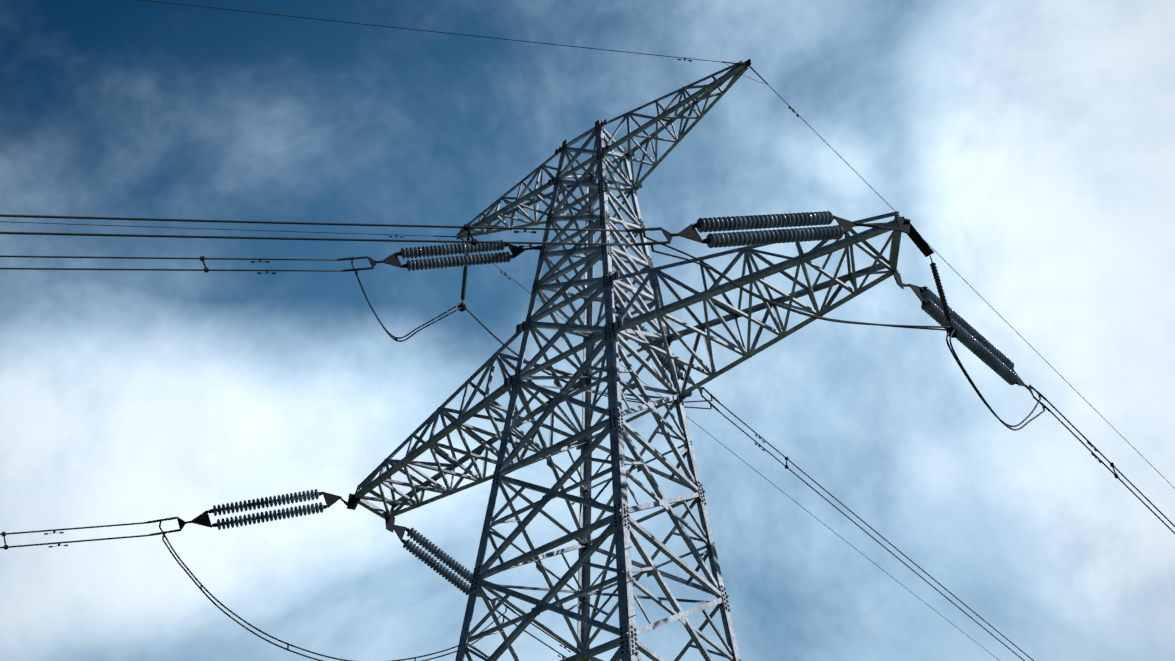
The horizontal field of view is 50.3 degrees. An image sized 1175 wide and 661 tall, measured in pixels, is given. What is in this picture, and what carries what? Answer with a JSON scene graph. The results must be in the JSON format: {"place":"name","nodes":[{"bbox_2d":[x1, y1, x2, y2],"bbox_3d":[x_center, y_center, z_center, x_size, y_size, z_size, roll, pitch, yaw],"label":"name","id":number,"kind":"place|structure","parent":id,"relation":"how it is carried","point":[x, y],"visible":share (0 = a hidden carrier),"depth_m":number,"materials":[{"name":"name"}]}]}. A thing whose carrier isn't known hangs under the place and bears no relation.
{"place":"outdoors","nodes":[
{"label":"outdoors","id":0,"kind":"place"},
{"bbox_2d":[0,0,1174,660],"label":"sky","id":1,"kind":"structure","parent":0,"point":[1030,144],"materials":[{"name":"blue"}]},
{"label":"ground","id":2,"kind":"structure","parent":0,"visible":0},
{"bbox_2d":[0,0,1174,660],"bbox_3d":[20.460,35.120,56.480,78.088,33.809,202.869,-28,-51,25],"label":"transmission tower","id":3,"kind":"structure","parent":2,"relation":"on","point":[622,328],"depth_m":31.16,"materials":[{"name":"metal"}]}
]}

